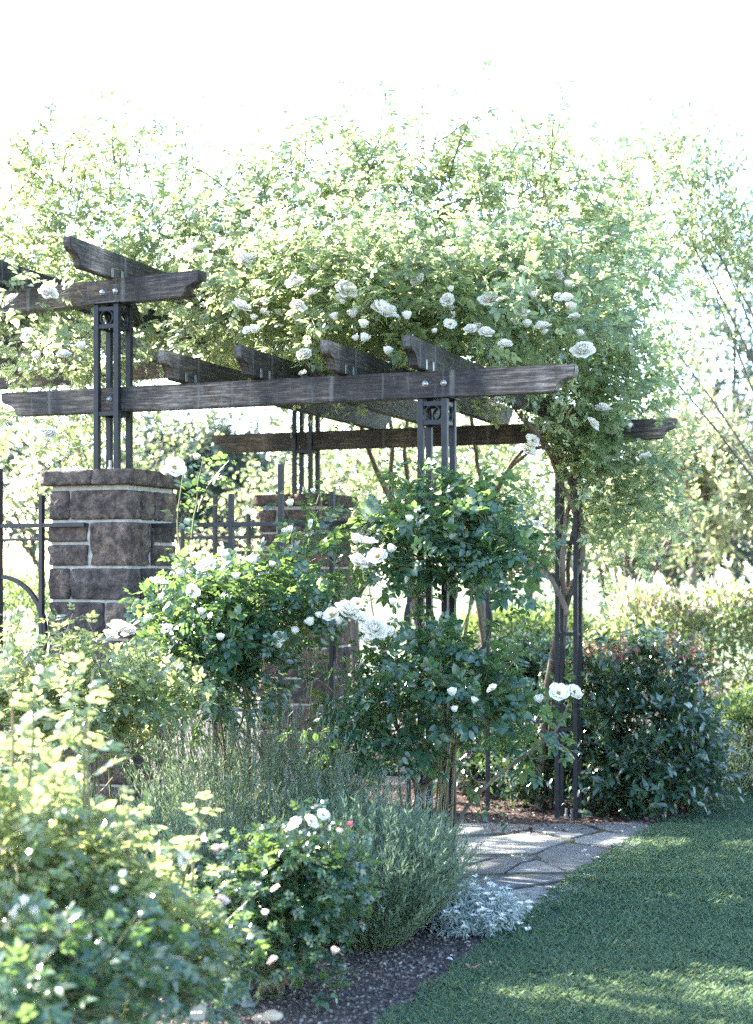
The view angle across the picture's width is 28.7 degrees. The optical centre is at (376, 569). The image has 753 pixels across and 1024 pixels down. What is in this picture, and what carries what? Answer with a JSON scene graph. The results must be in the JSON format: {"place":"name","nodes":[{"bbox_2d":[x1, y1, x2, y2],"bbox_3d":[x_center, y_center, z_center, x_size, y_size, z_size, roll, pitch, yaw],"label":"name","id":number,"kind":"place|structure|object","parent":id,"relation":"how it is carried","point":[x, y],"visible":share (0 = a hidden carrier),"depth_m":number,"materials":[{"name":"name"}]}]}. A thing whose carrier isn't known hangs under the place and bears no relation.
{"place":"outdoors","nodes":[
{"label":"outdoors","id":0,"kind":"place"},
{"bbox_2d":[0,676,752,1023],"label":"ground","id":1,"kind":"structure","parent":0,"point":[368,974],"depth_m":5.58,"materials":[{"name":"brown soil"}]},
{"bbox_2d":[3,730,49,775],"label":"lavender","id":2,"kind":"object","parent":1,"relation":"on","point":[8,771],"visible":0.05,"depth_m":12.48,"materials":[{"name":"green plant"}]},
{"bbox_2d":[0,602,215,832],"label":"shrub rose","id":3,"kind":"object","parent":1,"relation":"on","point":[132,680],"visible":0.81,"depth_m":6.14,"materials":[{"name":"green plant"}]},
{"bbox_2d":[40,468,183,857],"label":"stone pier","id":4,"kind":"structure","parent":1,"relation":"on","point":[108,553],"depth_m":8.10,"materials":[{"name":"brown stone"}]},
{"bbox_2d":[0,469,85,820],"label":"iron fence","id":5,"kind":"object","parent":4,"relation":"attached to","point":[39,600],"visible":0.5,"depth_m":8.20,"materials":[{"name":"black metal"}]},
{"bbox_2d":[152,464,407,804],"bbox_3d":[-0.509,0.480,7.953,1.595,2.100,0.032,0,0,21],"label":"iron fence","id":6,"kind":"object","parent":4,"relation":"attached to","point":[230,524],"visible":0.34,"depth_m":7.94,"materials":[{"name":"black metal"}]},
{"bbox_2d":[0,359,223,554],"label":"tree","id":7,"kind":"object","parent":1,"relation":"on","point":[7,447],"visible":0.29,"depth_m":15.74,"materials":[{"name":"green plant"}]},
{"bbox_2d":[0,633,255,1023],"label":"shrub rose","id":8,"kind":"object","parent":1,"relation":"on","point":[57,838],"visible":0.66,"depth_m":4.08,"materials":[{"name":"green plant"}]},
{"bbox_2d":[3,495,259,795],"bbox_3d":[-1.981,0.575,11.689,2.745,2.290,0.033,0,0,27],"label":"iron fence","id":9,"kind":"object","parent":1,"relation":"on","point":[215,537],"visible":0.07,"depth_m":11.31,"materials":[{"name":"black metal"}]},
{"bbox_2d":[3,566,262,769],"bbox_3d":[-2.978,0.879,13.321,5.374,1.904,1.825,0,0,0],"label":"hedge","id":10,"kind":"object","parent":1,"relation":"on","point":[22,593],"visible":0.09,"depth_m":12.96,"materials":[{"name":"green plant"}]},
{"bbox_2d":[3,784,269,928],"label":"lavender","id":11,"kind":"object","parent":1,"relation":"on","point":[199,885],"visible":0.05,"depth_m":5.89,"materials":[{"name":"green plant"}]},
{"bbox_2d":[0,848,277,1023],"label":"shrub rose","id":12,"kind":"object","parent":1,"relation":"on","point":[26,1001],"visible":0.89,"depth_m":3.66,"materials":[{"name":"green plant"}]},
{"bbox_2d":[178,1003,207,1023],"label":"plant label","id":13,"kind":"object","parent":1,"relation":"on","point":[198,1012],"visible":0.59,"depth_m":4.93,"materials":[{"name":"plastic"}]},
{"bbox_2d":[89,766,325,920],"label":"lavender","id":14,"kind":"object","parent":1,"relation":"on","point":[235,823],"visible":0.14,"depth_m":6.29,"materials":[{"name":"green plant"}]},
{"bbox_2d":[103,451,357,807],"bbox_3d":[-0.717,0.488,6.982,1.387,2.133,0.962,0,0,-38],"label":"shrub rose","id":15,"kind":"object","parent":1,"relation":"on","point":[220,624],"visible":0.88,"depth_m":6.84,"materials":[{"name":"green plant"}]},
{"bbox_2d":[172,422,314,697],"bbox_3d":[-2.225,-0.129,19.924,3.313,3.852,2.319,0,0,-10],"label":"tree","id":16,"kind":"object","parent":1,"relation":"on","point":[209,545],"visible":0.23,"depth_m":20.07,"materials":[{"name":"green plant"}]},
{"bbox_2d":[241,1000,254,1008],"bbox_3d":[-0.454,1.540,5.211,0.052,0.031,0.045,0,0,0],"label":"garden stone","id":17,"kind":"object","parent":1,"relation":"on","point":[249,1003],"visible":0.88,"depth_m":5.20,"materials":[{"name":"grey stone"}]},
{"bbox_2d":[78,680,444,865],"bbox_3d":[-0.558,1.025,6.867,1.514,1.053,1.447,0,0,-38],"label":"lavender","id":18,"kind":"object","parent":1,"relation":"on","point":[233,756],"visible":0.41,"depth_m":6.74,"materials":[{"name":"green plant"}]},
{"bbox_2d":[252,1009,282,1022],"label":"garden stone","id":19,"kind":"object","parent":1,"relation":"on","point":[271,1015],"visible":0.99,"depth_m":5.04,"materials":[{"name":"white stone"}]},
{"bbox_2d":[193,798,389,1016],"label":"shrub rose","id":20,"kind":"object","parent":1,"relation":"on","point":[314,870],"visible":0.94,"depth_m":5.24,"materials":[{"name":"green plant"}]},
{"bbox_2d":[253,493,357,804],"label":"stone pier","id":21,"kind":"structure","parent":1,"relation":"on","point":[270,533],"depth_m":10.73,"materials":[{"name":"red stone"}]},
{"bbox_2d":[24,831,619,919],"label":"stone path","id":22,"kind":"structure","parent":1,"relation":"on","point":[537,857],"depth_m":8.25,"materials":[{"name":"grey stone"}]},
{"bbox_2d":[126,894,536,1023],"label":"soil crumbs","id":23,"kind":"object","parent":1,"relation":"on","point":[385,962],"visible":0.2,"depth_m":5.51,"materials":[{"name":"brown soil"}]},
{"bbox_2d":[224,758,465,852],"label":"lavender","id":24,"kind":"object","parent":1,"relation":"on","point":[316,783],"visible":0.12,"depth_m":6.56,"materials":[{"name":"green plant"}]},
{"bbox_2d":[200,408,511,687],"bbox_3d":[-0.236,-0.327,17.951,3.798,4.243,3.333,0,0,0],"label":"tree","id":25,"kind":"object","parent":1,"relation":"on","point":[354,625],"visible":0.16,"depth_m":17.88,"materials":[{"name":"green plant"}]},
{"bbox_2d":[254,783,494,953],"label":"lavender","id":26,"kind":"object","parent":1,"relation":"on","point":[417,879],"visible":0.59,"depth_m":5.96,"materials":[{"name":"green plant"}]},
{"bbox_2d":[245,400,618,776],"bbox_3d":[0.620,-0.111,12.674,3.437,3.719,2.376,0,0,0],"label":"tall shrub","id":27,"kind":"object","parent":1,"relation":"on","point":[508,454],"visible":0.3,"depth_m":12.39,"materials":[{"name":"green plant"}]},
{"bbox_2d":[212,784,718,834],"bbox_3d":[0.700,1.715,10.725,3.800,0.042,2.350,0,0,0],"label":"mulch bed","id":28,"kind":"object","parent":1,"relation":"on","point":[470,815],"visible":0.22,"depth_m":10.56,"materials":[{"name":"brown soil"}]},
{"bbox_2d":[261,478,377,805],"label":"rose shoot","id":29,"kind":"object","parent":28,"relation":"on","point":[308,552],"visible":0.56,"depth_m":7.66,"materials":[{"name":"green plant"}]},
{"bbox_2d":[0,236,678,871],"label":"pergola","id":30,"kind":"object","parent":28,"relation":"on","point":[438,382],"visible":0.68,"depth_m":8.29,"materials":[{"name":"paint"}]},
{"bbox_2d":[0,9,304,492],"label":"climbing rose","id":31,"kind":"object","parent":30,"relation":"attached to","point":[54,259],"visible":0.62,"depth_m":9.86,"materials":[{"name":"green plant"}]},
{"bbox_2d":[285,450,566,862],"bbox_3d":[0.238,0.482,7.263,1.401,2.150,0.903,0,0,0],"label":"climbing rose","id":32,"kind":"object","parent":28,"relation":"on","point":[462,556],"visible":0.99,"depth_m":7.18,"materials":[{"name":"green plant"}]},
{"bbox_2d":[130,28,726,807],"bbox_3d":[0.400,-0.866,9.764,4.073,5.285,4.698,0,0,0],"label":"climbing rose","id":33,"kind":"object","parent":28,"relation":"on","point":[382,282],"visible":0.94,"depth_m":9.13,"materials":[{"name":"green plant"}]},
{"bbox_2d":[360,533,554,810],"bbox_3d":[0.552,0.575,10.599,1.530,2.290,0.029,0,0,21],"label":"iron fence","id":34,"kind":"object","parent":28,"relation":"on","point":[489,614],"visible":0.17,"depth_m":10.49,"materials":[{"name":"black metal"}]},
{"bbox_2d":[467,661,593,808],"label":"evergreen shrub","id":35,"kind":"object","parent":28,"relation":"on","point":[527,796],"visible":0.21,"depth_m":10.71,"materials":[{"name":"green plant"}]},
{"bbox_2d":[446,812,635,959],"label":"fallen petals","id":36,"kind":"object","parent":28,"relation":"on","point":[530,837],"visible":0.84,"depth_m":8.09,"materials":[{"name":"white plant"}]},
{"bbox_2d":[535,612,750,821],"bbox_3d":[1.938,1.095,10.582,1.630,1.581,1.640,0,0,0],"label":"evergreen shrub","id":37,"kind":"object","parent":28,"relation":"on","point":[672,772],"visible":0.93,"depth_m":10.29,"materials":[{"name":"green plant"}]},
{"bbox_2d":[418,874,533,939],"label":"silver plant","id":38,"kind":"object","parent":1,"relation":"on","point":[478,912],"visible":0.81,"depth_m":6.25,"materials":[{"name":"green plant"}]},
{"bbox_2d":[387,621,602,796],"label":"hedge shrub","id":39,"kind":"object","parent":1,"relation":"on","point":[534,664],"visible":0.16,"depth_m":11.69,"materials":[{"name":"green plant"}]},
{"bbox_2d":[327,415,662,648],"bbox_3d":[1.402,-0.342,17.060,4.059,4.285,3.438,0,0,0],"label":"tree","id":40,"kind":"object","parent":1,"relation":"on","point":[492,466],"visible":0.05,"depth_m":16.89,"materials":[{"name":"green plant"}]},
{"bbox_2d":[461,598,597,679],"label":"hedge","id":41,"kind":"object","parent":1,"relation":"on","point":[548,615],"visible":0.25,"depth_m":18.98,"materials":[{"name":"green plant"}]},
{"bbox_2d":[524,444,752,636],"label":"tree","id":42,"kind":"object","parent":1,"relation":"on","point":[681,554],"visible":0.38,"depth_m":17.30,"materials":[{"name":"green plant"}]},
{"bbox_2d":[563,56,752,532],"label":"tree","id":43,"kind":"object","parent":1,"relation":"on","point":[698,245],"visible":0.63,"depth_m":11.67,"materials":[{"name":"green plant"}]},
{"bbox_2d":[568,574,752,754],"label":"hedge","id":44,"kind":"object","parent":1,"relation":"on","point":[709,601],"visible":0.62,"depth_m":13.73,"materials":[{"name":"green plant"}]},
{"bbox_2d":[688,717,752,795],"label":"shrub","id":45,"kind":"object","parent":1,"relation":"on","point":[746,780],"visible":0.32,"depth_m":11.30,"materials":[{"name":"green plant"}]},
{"bbox_2d":[706,681,752,791],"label":"hedge","id":46,"kind":"object","parent":1,"relation":"on","point":[743,707],"visible":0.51,"depth_m":11.54,"materials":[{"name":"green plant"}]},
{"bbox_2d":[0,0,752,575],"label":"sky","id":47,"kind":"structure","parent":0,"point":[220,48],"materials":[{"name":"white"}]},
{"bbox_2d":[3,576,752,675],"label":"lawn","id":48,"kind":"structure","parent":0,"point":[385,613],"depth_m":65.61,"materials":[{"name":"green plant"}]},
{"bbox_2d":[0,364,139,624],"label":"tree","id":49,"kind":"object","parent":48,"relation":"on","point":[33,549],"visible":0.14,"depth_m":45.52,"materials":[{"name":"green plant"}]},
{"bbox_2d":[56,380,338,578],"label":"tree","id":50,"kind":"object","parent":48,"relation":"on","point":[224,428],"visible":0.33,"depth_m":40.53,"materials":[{"name":"green plant"}]},
{"bbox_2d":[242,421,440,589],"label":"tree","id":51,"kind":"object","parent":48,"relation":"on","point":[337,489],"visible":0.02,"depth_m":49.72,"materials":[{"name":"green plant"}]},
{"bbox_2d":[331,458,465,593],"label":"tree","id":52,"kind":"object","parent":48,"relation":"on","point":[384,526],"visible":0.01,"depth_m":54.44,"materials":[{"name":"green plant"}]},
{"bbox_2d":[425,451,603,626],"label":"tree","id":53,"kind":"object","parent":48,"relation":"on","point":[552,573],"visible":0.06,"depth_m":43.60,"materials":[{"name":"green plant"}]},
{"bbox_2d":[548,400,752,636],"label":"tree","id":54,"kind":"object","parent":48,"relation":"on","point":[745,544],"visible":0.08,"depth_m":37.27,"materials":[{"name":"green plant"}]},
{"bbox_2d":[597,339,752,647],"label":"tree","id":55,"kind":"object","parent":48,"relation":"on","point":[708,486],"visible":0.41,"depth_m":31.05,"materials":[{"name":"green plant"}]},
{"bbox_2d":[633,188,752,622],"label":"tree","id":56,"kind":"object","parent":48,"relation":"on","point":[737,378],"visible":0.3,"depth_m":47.48,"materials":[{"name":"green plant"}]},
{"bbox_2d":[244,597,583,869],"bbox_3d":[0.163,0.857,7.118,1.610,1.461,1.040,0,0,0],"label":"shrub rose","id":57,"kind":"object","parent":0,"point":[364,697],"visible":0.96,"depth_m":6.94,"materials":[{"name":"green plant"}]},
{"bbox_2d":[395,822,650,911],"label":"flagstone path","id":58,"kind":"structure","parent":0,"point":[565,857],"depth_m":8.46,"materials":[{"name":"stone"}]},
{"bbox_2d":[436,831,618,888],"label":"joint moss","id":59,"kind":"object","parent":58,"relation":"on","point":[528,856],"visible":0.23,"depth_m":8.29,"materials":[{"name":"green plant"}]},
{"bbox_2d":[373,784,752,1023],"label":"lawn","id":60,"kind":"structure","parent":0,"point":[568,939],"depth_m":6.24,"materials":[{"name":"green plant"}]}
]}

